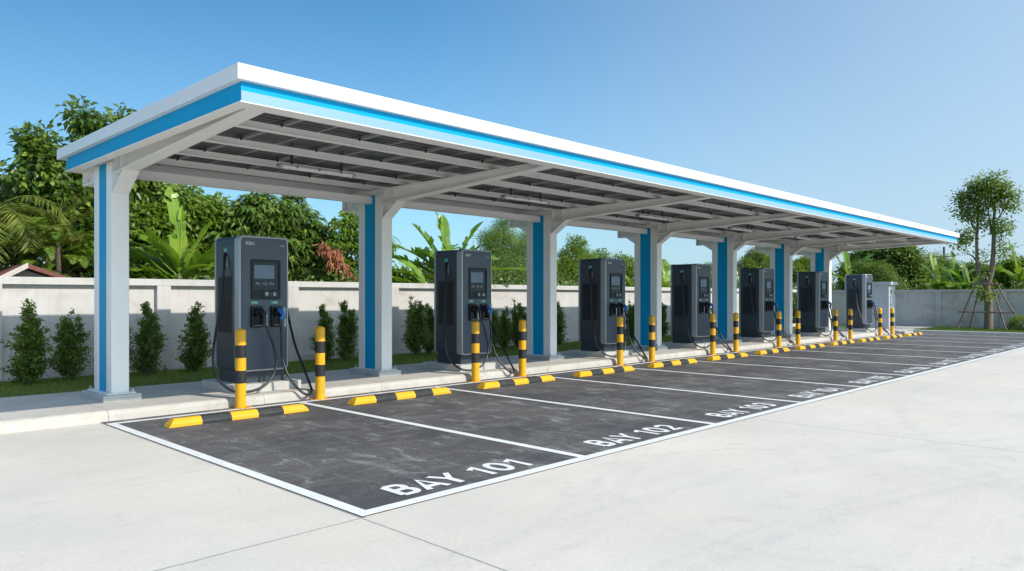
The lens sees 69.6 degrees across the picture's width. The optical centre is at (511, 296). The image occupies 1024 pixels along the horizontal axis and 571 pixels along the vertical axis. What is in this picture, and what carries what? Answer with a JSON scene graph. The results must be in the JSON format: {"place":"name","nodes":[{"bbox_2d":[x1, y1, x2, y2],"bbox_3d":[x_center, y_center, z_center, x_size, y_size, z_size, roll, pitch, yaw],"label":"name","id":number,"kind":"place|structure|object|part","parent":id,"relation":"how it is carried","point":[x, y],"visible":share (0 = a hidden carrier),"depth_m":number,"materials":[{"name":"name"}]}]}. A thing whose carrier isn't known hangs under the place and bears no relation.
{"place":"outdoors","nodes":[
{"label":"outdoors","id":0,"kind":"place"},
{"bbox_2d":[0,325,845,397],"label":"verge","id":1,"kind":"structure","parent":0,"point":[839,326],"depth_m":13.16,"materials":[{"name":"plant"}]},
{"bbox_2d":[0,298,57,385],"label":"shrub","id":2,"kind":"object","parent":1,"relation":"on","point":[31,365],"visible":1,"depth_m":11.93,"materials":[{"name":"green plant"}]},
{"bbox_2d":[47,308,93,379],"bbox_3d":[-7.597,0.836,12.660,0.691,1.282,0.845,0,0,-16],"label":"shrub","id":3,"kind":"object","parent":1,"relation":"on","point":[68,340],"visible":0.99,"depth_m":12.57,"materials":[{"name":"green plant"}]},
{"bbox_2d":[129,323,137,370],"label":"shrub","id":4,"kind":"object","parent":1,"relation":"on","point":[130,330],"visible":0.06,"depth_m":13.38,"materials":[{"name":"green plant"}]},
{"bbox_2d":[129,301,168,375],"bbox_3d":[-6.655,0.776,13.458,0.743,1.410,0.783,0,0,22],"label":"shrub","id":5,"kind":"object","parent":1,"relation":"on","point":[149,336],"visible":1,"depth_m":13.41,"materials":[{"name":"green plant"}]},
{"bbox_2d":[171,301,214,372],"bbox_3d":[-6.063,0.775,14.140,0.759,1.415,0.761,0,0,-10],"label":"shrub","id":6,"kind":"object","parent":1,"relation":"on","point":[193,355],"visible":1,"depth_m":14.01,"materials":[{"name":"green plant"}]},
{"bbox_2d":[308,304,341,362],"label":"shrub","id":7,"kind":"object","parent":1,"relation":"on","point":[326,322],"visible":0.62,"depth_m":16.06,"materials":[{"name":"green plant"}]},
{"bbox_2d":[332,299,358,359],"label":"shrub","id":8,"kind":"object","parent":1,"relation":"on","point":[347,327],"visible":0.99,"depth_m":16.55,"materials":[{"name":"green plant"}]},
{"bbox_2d":[400,295,433,354],"bbox_3d":[-2.338,0.709,17.988,0.845,1.550,0.691,0,0,14],"label":"shrub","id":9,"kind":"object","parent":1,"relation":"on","point":[416,318],"visible":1,"depth_m":17.88,"materials":[{"name":"green plant"}]},
{"bbox_2d":[421,302,434,353],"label":"shrub","id":10,"kind":"object","parent":1,"relation":"on","point":[430,322],"visible":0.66,"depth_m":18.42,"materials":[{"name":"green plant"}]},
{"bbox_2d":[491,303,504,348],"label":"shrub","id":11,"kind":"object","parent":1,"relation":"on","point":[495,318],"visible":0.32,"depth_m":19.79,"materials":[{"name":"green plant"}]},
{"bbox_2d":[495,306,514,348],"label":"shrub","id":12,"kind":"object","parent":1,"relation":"on","point":[506,327],"visible":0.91,"depth_m":20.21,"materials":[{"name":"green plant"}]},
{"bbox_2d":[508,297,526,346],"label":"shrub","id":13,"kind":"object","parent":1,"relation":"on","point":[520,314],"visible":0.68,"depth_m":20.45,"materials":[{"name":"green plant"}]},
{"bbox_2d":[557,301,568,344],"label":"shrub","id":14,"kind":"object","parent":1,"relation":"on","point":[560,327],"visible":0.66,"depth_m":21.74,"materials":[{"name":"green plant"}]},
{"bbox_2d":[625,300,633,338],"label":"shrub","id":15,"kind":"object","parent":1,"relation":"on","point":[630,314],"visible":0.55,"depth_m":24.42,"materials":[{"name":"green plant"}]},
{"bbox_2d":[662,303,669,336],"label":"shrub","id":16,"kind":"object","parent":1,"relation":"on","point":[665,327],"visible":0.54,"depth_m":25.76,"materials":[{"name":"green plant"}]},
{"bbox_2d":[876,326,929,333],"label":"cabinet slab","id":17,"kind":"structure","parent":1,"relation":"on","point":[897,329],"depth_m":31.91,"materials":[{"name":"concrete"}]},
{"bbox_2d":[870,282,897,328],"bbox_3d":[16.105,0.380,32.376,1.340,2.040,0.980,0,0,44],"label":"electrical cabinet","id":18,"kind":"object","parent":17,"relation":"on","point":[884,296],"visible":0.52,"depth_m":31.85,"materials":[{"name":"metal"}]},
{"bbox_3d":[16.567,0.275,32.018,0.020,1.350,0.590,0,0,44],"label":"door","id":19,"kind":"part","parent":18,"relation":"part of","materials":[{"name":"white metal"}]},
{"bbox_2d":[0,329,894,433],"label":"sidewalk","id":20,"kind":"structure","parent":0,"point":[34,412],"depth_m":10.76,"materials":[{"name":"concrete"}]},
{"bbox_2d":[202,235,312,395],"bbox_3d":[-3.848,0.277,10.830,1.573,2.313,1.315,0,0,44],"label":"charging station","id":21,"kind":"object","parent":20,"relation":"on","point":[251,285],"visible":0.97,"depth_m":10.73,"materials":[{"name":"grey metal"}]},
{"bbox_2d":[423,249,514,373],"bbox_3d":[-0.888,0.277,13.880,1.573,2.313,1.315,0,0,44],"label":"charging station","id":22,"kind":"object","parent":20,"relation":"on","point":[462,290],"visible":0.98,"depth_m":13.76,"materials":[{"name":"black plastic"}]},
{"bbox_2d":[57,62,959,402],"bbox_3d":[4.201,-0.355,17.504,5.650,3.490,24.935,0,0,44],"label":"solar canopy","id":23,"kind":"object","parent":20,"relation":"on","point":[241,126],"visible":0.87,"depth_m":11.64,"materials":[{"name":"white metal"}]},
{"bbox_2d":[276,155,355,178],"bbox_3d":[-2.773,-1.876,10.494,0.124,0.242,1.230,0,0,44],"label":"tube light","id":24,"kind":"object","parent":23,"relation":"hanging from","point":[292,166],"visible":0.97,"depth_m":10.42,"materials":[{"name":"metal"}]},
{"bbox_2d":[501,188,549,204],"bbox_3d":[0.257,-1.876,13.616,0.124,0.242,1.230,0,0,44],"label":"tube light","id":25,"kind":"object","parent":23,"relation":"hanging from","point":[526,199],"visible":0.96,"depth_m":13.54,"materials":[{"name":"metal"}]},
{"bbox_2d":[635,209,668,220],"bbox_3d":[3.182,-1.876,16.630,0.124,0.242,1.230,0,0,44],"label":"tube light","id":26,"kind":"object","parent":23,"relation":"hanging from","point":[652,216],"visible":0.98,"depth_m":16.53,"materials":[{"name":"metal"}]},
{"bbox_2d":[728,224,752,231],"bbox_3d":[6.107,-1.876,19.644,0.124,0.242,1.230,0,0,44],"label":"tube light","id":27,"kind":"object","parent":23,"relation":"hanging from","point":[740,229],"visible":0.97,"depth_m":19.60,"materials":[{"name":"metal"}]},
{"bbox_2d":[793,235,812,239],"bbox_3d":[8.927,-1.876,22.550,0.124,0.242,1.230,0,0,44],"label":"tube light","id":28,"kind":"object","parent":23,"relation":"hanging from","point":[802,237],"visible":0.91,"depth_m":22.46,"materials":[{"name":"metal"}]},
{"bbox_2d":[844,243,859,246],"bbox_3d":[11.782,-1.876,25.493,0.124,0.242,1.230,0,0,44],"label":"tube light","id":29,"kind":"object","parent":23,"relation":"hanging from","point":[856,244],"visible":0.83,"depth_m":25.46,"materials":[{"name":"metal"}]},
{"bbox_2d":[568,258,646,358],"bbox_3d":[2.148,0.277,17.009,1.573,2.313,1.315,0,0,44],"label":"charging station","id":30,"kind":"object","parent":20,"relation":"on","point":[602,306],"visible":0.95,"depth_m":16.89,"materials":[{"name":"black plastic"}]},
{"bbox_2d":[662,264,729,349],"bbox_3d":[4.913,0.277,19.858,1.573,2.313,1.315,0,0,44],"label":"charging station","id":31,"kind":"object","parent":20,"relation":"on","point":[691,305],"visible":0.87,"depth_m":19.76,"materials":[{"name":"black plastic"}]},
{"bbox_2d":[739,268,791,343],"bbox_3d":[7.650,0.277,22.678,1.573,2.313,1.315,0,0,44],"label":"charging station","id":32,"kind":"object","parent":20,"relation":"on","point":[757,314],"visible":0.91,"depth_m":22.57,"materials":[{"name":"black plastic"}]},
{"bbox_2d":[793,271,844,337],"bbox_3d":[10.645,0.277,25.764,1.573,2.313,1.315,0,0,44],"label":"charging station","id":33,"kind":"object","parent":20,"relation":"on","point":[813,302],"visible":0.96,"depth_m":25.64,"materials":[{"name":"black plastic"}]},
{"bbox_2d":[838,274,887,332],"bbox_3d":[13.806,0.277,29.022,1.573,2.313,1.315,0,0,44],"label":"charging station","id":34,"kind":"object","parent":20,"relation":"on","point":[859,301],"visible":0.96,"depth_m":28.90,"materials":[{"name":"black plastic"}]},
{"bbox_2d":[0,333,1023,570],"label":"concrete apron","id":35,"kind":"object","parent":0,"point":[923,472],"depth_m":5.29,"materials":[{"name":"grey concrete"}]},
{"bbox_2d":[0,0,1023,287],"label":"sky","id":36,"kind":"structure","parent":0,"point":[882,107],"materials":[{"name":"blue"}]},
{"bbox_2d":[101,333,1023,516],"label":"parking surface","id":37,"kind":"object","parent":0,"point":[361,460],"visible":1,"depth_m":8.89,"materials":[{"name":"grey asphalt"}]},
{"bbox_2d":[164,404,308,427],"bbox_3d":[-3.325,1.446,9.037,0.160,0.092,1.780,0,0,44],"label":"wheel stop","id":38,"kind":"object","parent":37,"relation":"on","point":[222,417],"visible":1,"depth_m":8.91,"materials":[{"name":"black rubber"}]},
{"bbox_2d":[230,329,251,408],"bbox_3d":[-3.654,0.960,9.891,0.284,1.062,0.256,0,0,1],"label":"bollard","id":39,"kind":"object","parent":37,"relation":"on","point":[240,368],"visible":1,"depth_m":9.82,"materials":[{"name":"yellow metal"}]},
{"bbox_2d":[310,326,329,399],"bbox_3d":[-2.813,0.960,10.749,0.256,1.062,0.284,0,0,40],"label":"bollard","id":40,"kind":"object","parent":37,"relation":"on","point":[319,362],"visible":1,"depth_m":10.69,"materials":[{"name":"yellow metal"}]},
{"bbox_2d":[347,387,450,404],"bbox_3d":[-1.612,1.446,10.803,0.160,0.092,1.780,0,0,44],"label":"wheel stop","id":41,"kind":"object","parent":37,"relation":"on","point":[394,396],"visible":1,"depth_m":10.67,"materials":[{"name":"yellow rubber"}]},
{"bbox_2d":[469,321,482,381],"bbox_3d":[-0.647,0.960,12.967,0.256,1.062,0.284,0,0,-12],"label":"bollard","id":42,"kind":"object","parent":37,"relation":"on","point":[475,350],"visible":1,"depth_m":12.92,"materials":[{"name":"yellow metal"}]},
{"bbox_2d":[477,375,554,388],"bbox_3d":[0.101,1.446,12.568,0.160,0.092,1.780,0,0,44],"label":"wheel stop","id":43,"kind":"object","parent":37,"relation":"on","point":[509,382],"visible":1,"depth_m":12.44,"materials":[{"name":"yellow rubber"}]},
{"bbox_2d":[515,319,528,376],"bbox_3d":[0.202,0.960,13.834,0.284,1.062,0.256,0,0,26],"label":"bollard","id":44,"kind":"object","parent":37,"relation":"on","point":[522,347],"visible":1,"depth_m":13.78,"materials":[{"name":"yellow metal"}]},
{"bbox_2d":[573,366,634,376],"bbox_3d":[1.815,1.446,14.334,0.160,0.092,1.780,0,0,44],"label":"wheel stop","id":45,"kind":"object","parent":37,"relation":"on","point":[602,371],"visible":1,"depth_m":14.18,"materials":[{"name":"yellow rubber"}]},
{"bbox_2d":[616,316,626,365],"bbox_3d":[2.372,0.960,16.074,0.284,1.062,0.256,0,0,-25],"label":"bollard","id":46,"kind":"object","parent":37,"relation":"on","point":[620,340],"visible":1,"depth_m":16.02,"materials":[{"name":"yellow metal"}]},
{"bbox_2d":[647,315,656,361],"bbox_3d":[3.232,0.960,16.973,0.256,1.062,0.284,0,0,13],"label":"bollard","id":47,"kind":"object","parent":37,"relation":"on","point":[651,338],"visible":1,"depth_m":16.90,"materials":[{"name":"yellow metal"}]},
{"bbox_2d":[648,358,697,367],"bbox_3d":[3.528,1.446,16.099,0.160,0.092,1.780,0,0,44],"label":"wheel stop","id":48,"kind":"object","parent":37,"relation":"on","point":[670,363],"visible":1,"depth_m":15.94,"materials":[{"name":"yellow rubber"}]},
{"bbox_2d":[707,313,717,354],"bbox_3d":[5.173,0.960,18.984,0.256,1.062,0.284,0,0,-38],"label":"bollard","id":49,"kind":"object","parent":37,"relation":"on","point":[712,333],"visible":1,"depth_m":18.92,"materials":[{"name":"yellow metal"}]},
{"bbox_2d":[707,353,747,360],"bbox_3d":[5.241,1.446,17.864,0.160,0.092,1.780,0,0,44],"label":"wheel stop","id":50,"kind":"object","parent":37,"relation":"on","point":[725,356],"visible":1,"depth_m":17.70,"materials":[{"name":"yellow rubber"}]},
{"bbox_2d":[732,313,739,351],"bbox_3d":[6.035,0.960,19.876,0.284,1.062,0.256,0,0,0],"label":"bollard","id":51,"kind":"object","parent":37,"relation":"on","point":[735,332],"visible":1,"depth_m":19.82,"materials":[{"name":"yellow metal"}]},
{"bbox_2d":[755,348,789,354],"bbox_3d":[6.954,1.446,19.630,0.160,0.092,1.780,0,0,44],"label":"wheel stop","id":52,"kind":"object","parent":37,"relation":"on","point":[769,351],"visible":1,"depth_m":19.48,"materials":[{"name":"yellow rubber"}]},
{"bbox_2d":[776,311,780,346],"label":"bollard","id":53,"kind":"object","parent":37,"relation":"on","point":[778,328],"visible":1,"depth_m":21.72,"materials":[{"name":"yellow metal"}]},
{"bbox_2d":[794,311,799,344],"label":"bollard","id":54,"kind":"object","parent":37,"relation":"on","point":[797,327],"visible":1,"depth_m":22.69,"materials":[{"name":"yellow metal"}]},
{"bbox_2d":[795,344,824,349],"bbox_3d":[8.667,1.446,21.395,0.160,0.092,1.780,0,0,44],"label":"wheel stop","id":55,"kind":"object","parent":37,"relation":"on","point":[808,346],"visible":1,"depth_m":21.20,"materials":[{"name":"yellow rubber"}]},
{"bbox_2d":[831,309,837,340],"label":"bollard","id":56,"kind":"object","parent":37,"relation":"on","point":[835,324],"visible":1,"depth_m":24.88,"materials":[{"name":"yellow metal"}]},
{"bbox_2d":[829,340,854,345],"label":"wheel stop","id":57,"kind":"object","parent":37,"relation":"on","point":[842,342],"visible":1,"depth_m":22.98,"materials":[{"name":"yellow rubber"}]},
{"bbox_2d":[848,309,852,338],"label":"bollard","id":58,"kind":"object","parent":37,"relation":"on","point":[850,323],"visible":1,"depth_m":25.87,"materials":[{"name":"yellow metal"}]},
{"bbox_2d":[857,337,879,341],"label":"wheel stop","id":59,"kind":"object","parent":37,"relation":"on","point":[868,339],"visible":1,"depth_m":24.71,"materials":[{"name":"yellow concrete"}]},
{"bbox_2d":[877,308,883,335],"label":"bollard","id":60,"kind":"object","parent":37,"relation":"on","point":[879,321],"visible":1,"depth_m":28.09,"materials":[{"name":"yellow metal"}]},
{"bbox_2d":[890,308,893,334],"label":"bollard","id":61,"kind":"object","parent":37,"relation":"on","point":[891,320],"visible":1,"depth_m":29.08,"materials":[{"name":"yellow metal"}]},
{"bbox_2d":[882,334,902,338],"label":"wheel stop","id":62,"kind":"object","parent":37,"relation":"on","point":[892,336],"visible":1,"depth_m":26.52,"materials":[{"name":"yellow rubber"}]},
{"bbox_2d":[899,330,912,333],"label":"kerb","id":63,"kind":"structure","parent":37,"relation":"on","point":[904,332],"depth_m":29.73,"materials":[{"name":"concrete"}]},
{"bbox_2d":[904,332,921,335],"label":"wheel stop","id":64,"kind":"object","parent":37,"relation":"on","point":[913,334],"visible":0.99,"depth_m":28.20,"materials":[{"name":"yellow rubber"}]},
{"bbox_2d":[432,327,795,356],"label":"verge grass","id":65,"kind":"structure","parent":0,"point":[665,338],"depth_m":20.51,"materials":[{"name":"green plant"}]},
{"bbox_2d":[914,326,1023,332],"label":"lawn grass","id":66,"kind":"structure","parent":0,"point":[965,328],"depth_m":30.50,"materials":[{"name":"green plant"}]},
{"label":"ground","id":67,"kind":"structure","parent":0,"visible":0},
{"bbox_2d":[0,234,40,266],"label":"broadleaf tree","id":68,"kind":"object","parent":67,"relation":"on","point":[9,255],"visible":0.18,"depth_m":16.78,"materials":[{"name":"green plant"}]},
{"bbox_2d":[0,263,69,277],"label":"red roofed house","id":69,"kind":"structure","parent":67,"relation":"on","point":[26,270],"depth_m":13.79,"materials":[{"name":"tile"}]},
{"bbox_2d":[0,194,77,271],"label":"coconut palm","id":70,"kind":"object","parent":67,"relation":"on","point":[8,211],"visible":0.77,"depth_m":14.56,"materials":[{"name":"green plant"}]},
{"bbox_2d":[0,193,93,266],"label":"young palm","id":71,"kind":"object","parent":67,"relation":"on","point":[55,226],"visible":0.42,"depth_m":14.95,"materials":[{"name":"green plant"}]},
{"bbox_2d":[0,217,129,277],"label":"fern leaved tree","id":72,"kind":"object","parent":67,"relation":"on","point":[70,260],"visible":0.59,"depth_m":14.59,"materials":[{"name":"green plant"}]},
{"bbox_2d":[0,93,210,277],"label":"broadleaf tree","id":73,"kind":"object","parent":67,"relation":"on","point":[44,175],"visible":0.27,"depth_m":16.21,"materials":[{"name":"green plant"}]},
{"bbox_2d":[129,187,214,278],"bbox_3d":[-7.009,-0.401,15.540,3.071,3.907,1.468,0,0,4],"label":"banana plant","id":74,"kind":"object","parent":67,"relation":"on","point":[176,257],"visible":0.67,"depth_m":15.55,"materials":[{"name":"green plant"}]},
{"bbox_2d":[129,183,232,279],"bbox_3d":[-8.016,-0.698,18.131,1.643,4.516,3.262,0,0,44],"label":"broadleaf tree","id":75,"kind":"object","parent":67,"relation":"on","point":[201,211],"visible":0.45,"depth_m":17.82,"materials":[{"name":"green plant"}]},
{"bbox_2d":[201,192,337,280],"bbox_3d":[-6.126,-0.689,19.549,1.789,4.498,4.346,0,0,44],"label":"mango tree","id":76,"kind":"object","parent":67,"relation":"on","point":[299,229],"visible":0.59,"depth_m":19.11,"materials":[{"name":"green plant"}]},
{"bbox_2d":[312,208,398,281],"bbox_3d":[-4.248,-0.451,19.956,1.575,4.021,3.019,0,0,44],"label":"mango tree","id":77,"kind":"object","parent":67,"relation":"on","point":[347,226],"visible":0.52,"depth_m":19.56,"materials":[{"name":"green plant"}]},
{"bbox_2d":[38,257,711,282],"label":"undergrowth","id":78,"kind":"object","parent":67,"relation":"on","point":[403,266],"depth_m":24.98,"materials":[{"name":"green plant"}]},
{"bbox_2d":[0,276,796,381],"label":"boundary wall","id":79,"kind":"structure","parent":67,"relation":"on","point":[171,302],"depth_m":14.87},
{"bbox_2d":[392,259,426,282],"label":"banana plant","id":80,"kind":"object","parent":67,"relation":"on","point":[419,274],"visible":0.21,"depth_m":20.35,"materials":[{"name":"green plant"}]},
{"bbox_2d":[71,246,839,322],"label":"undergrowth","id":81,"kind":"object","parent":67,"relation":"on","point":[307,275],"visible":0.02,"depth_m":19.33,"materials":[{"name":"green plant"}]},
{"bbox_2d":[392,212,525,289],"bbox_3d":[-1.843,-0.480,21.383,4.438,4.065,1.620,0,0,-7],"label":"banana plant","id":82,"kind":"object","parent":67,"relation":"on","point":[443,227],"visible":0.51,"depth_m":21.16,"materials":[{"name":"green plant"}]},
{"bbox_2d":[472,218,526,284],"bbox_3d":[-0.233,-0.847,27.036,2.027,4.814,3.865,0,0,44],"label":"feathery tree","id":83,"kind":"object","parent":67,"relation":"on","point":[504,250],"visible":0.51,"depth_m":26.73,"materials":[{"name":"green plant"}]},
{"bbox_2d":[557,233,611,285],"bbox_3d":[2.811,-0.589,31.683,1.994,4.299,5.538,0,0,44],"label":"broadleaf tree","id":84,"kind":"object","parent":67,"relation":"on","point":[574,249],"visible":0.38,"depth_m":31.13,"materials":[{"name":"green plant"}]},
{"bbox_2d":[606,249,633,282],"bbox_3d":[5.233,-0.319,34.062,1.637,3.759,4.327,0,0,44],"label":"broadleaf tree","id":85,"kind":"object","parent":67,"relation":"on","point":[629,267],"visible":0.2,"depth_m":33.82,"materials":[{"name":"green plant"}]},
{"bbox_2d":[625,273,633,286],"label":"banana plant","id":86,"kind":"object","parent":67,"relation":"on","point":[628,282],"visible":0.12,"depth_m":27.88,"materials":[{"name":"green plant"}]},
{"bbox_2d":[662,259,670,286],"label":"banana plant","id":87,"kind":"object","parent":67,"relation":"on","point":[666,271],"visible":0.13,"depth_m":30.48,"materials":[{"name":"green plant"}]},
{"bbox_2d":[686,260,739,279],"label":"broadleaf tree","id":88,"kind":"object","parent":67,"relation":"on","point":[711,267],"visible":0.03,"depth_m":41.74,"materials":[{"name":"green plant"}]},
{"bbox_2d":[737,247,769,270],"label":"broadleaf tree","id":89,"kind":"object","parent":67,"relation":"on","point":[752,258],"visible":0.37,"depth_m":45.21,"materials":[{"name":"green plant"}]},
{"bbox_2d":[793,256,834,283],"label":"broadleaf tree","id":90,"kind":"object","parent":67,"relation":"on","point":[801,264],"visible":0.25,"depth_m":52.40,"materials":[{"name":"green plant"}]},
{"bbox_2d":[832,252,887,282],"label":"banana plant","id":91,"kind":"object","parent":67,"relation":"on","point":[847,268],"visible":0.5,"depth_m":39.69,"materials":[{"name":"green plant"}]},
{"bbox_2d":[835,257,912,289],"bbox_3d":[19.424,-0.313,39.685,4.026,3.747,2.613,0,0,44],"label":"feathery tree","id":92,"kind":"object","parent":67,"relation":"on","point":[878,272],"visible":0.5,"depth_m":39.17,"materials":[{"name":"green plant"}]},
{"bbox_2d":[832,245,933,289],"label":"broadleaf tree","id":93,"kind":"object","parent":67,"relation":"on","point":[906,260],"visible":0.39,"depth_m":40.80,"materials":[{"name":"green plant"}]},
{"bbox_2d":[832,289,1023,327],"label":"end wall","id":94,"kind":"structure","parent":67,"relation":"on","point":[933,308],"depth_m":33.82,"materials":[{"name":"grey concrete"}]},
{"bbox_2d":[832,274,1023,289],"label":"undergrowth","id":95,"kind":"object","parent":67,"relation":"on","point":[972,278],"visible":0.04,"depth_m":36.53,"materials":[{"name":"green plant"}]},
{"bbox_2d":[923,257,948,285],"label":"broadleaf tree","id":96,"kind":"object","parent":67,"relation":"on","point":[940,269],"visible":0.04,"depth_m":46.33,"materials":[{"name":"green plant"}]},
{"bbox_2d":[922,249,961,282],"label":"feathery tree","id":97,"kind":"object","parent":67,"relation":"on","point":[946,263],"visible":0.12,"depth_m":56.62,"materials":[{"name":"green plant"}]},
{"bbox_2d":[909,254,977,289],"bbox_3d":[21.230,-0.310,36.048,2.988,3.725,1.972,0,0,8],"label":"banana plant","id":98,"kind":"object","parent":67,"relation":"on","point":[935,276],"visible":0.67,"depth_m":36.69,"materials":[{"name":"green plant"}]},
{"bbox_2d":[929,251,998,289],"bbox_3d":[21.853,-0.360,35.465,2.989,3.825,2.011,0,0,8],"label":"banana plant","id":99,"kind":"object","parent":67,"relation":"on","point":[956,268],"visible":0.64,"depth_m":36.05,"materials":[{"name":"green plant"}]},
{"bbox_2d":[910,330,1023,335],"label":"kerb","id":100,"kind":"structure","parent":67,"relation":"on","point":[972,333],"depth_m":28.99,"materials":[{"name":"concrete"}]},
{"bbox_2d":[940,260,998,289],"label":"banana plant","id":101,"kind":"object","parent":67,"relation":"on","point":[963,269],"visible":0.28,"depth_m":35.84,"materials":[{"name":"green plant"}]},
{"bbox_2d":[948,259,996,281],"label":"broadleaf tree","id":102,"kind":"object","parent":67,"relation":"on","point":[969,266],"visible":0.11,"depth_m":46.45,"materials":[{"name":"green plant"}]},
{"bbox_2d":[983,239,1023,288],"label":"banana plant","id":103,"kind":"object","parent":67,"relation":"on","point":[1018,279],"visible":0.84,"depth_m":34.60,"materials":[{"name":"green plant"}]},
{"bbox_2d":[987,252,1023,288],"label":"broadleaf tree","id":104,"kind":"object","parent":67,"relation":"on","point":[1003,278],"visible":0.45,"depth_m":36.83,"materials":[{"name":"green plant"}]},
{"bbox_2d":[1016,253,1023,267],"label":"broadleaf tree","id":105,"kind":"object","parent":67,"relation":"on","point":[1022,261],"visible":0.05,"depth_m":41.27,"materials":[{"name":"green plant"}]},
{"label":"lawn","id":106,"kind":"structure","parent":0,"visible":0},
{"bbox_2d":[943,168,1023,329],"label":"staked tree","id":107,"kind":"object","parent":106,"relation":"on","point":[989,191],"visible":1,"depth_m":30.67,"materials":[{"name":"green plant"}]},
{"bbox_2d":[957,282,1022,329],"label":"tree stakes","id":108,"kind":"object","parent":106,"relation":"on","point":[999,311],"visible":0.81,"depth_m":30.72,"materials":[{"name":"brown wood"}]},
{"bbox_2d":[1006,314,1023,330],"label":"clipped bush","id":109,"kind":"object","parent":106,"relation":"on","point":[1013,322],"visible":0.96,"depth_m":30.12,"materials":[{"name":"green plant"}]}
]}

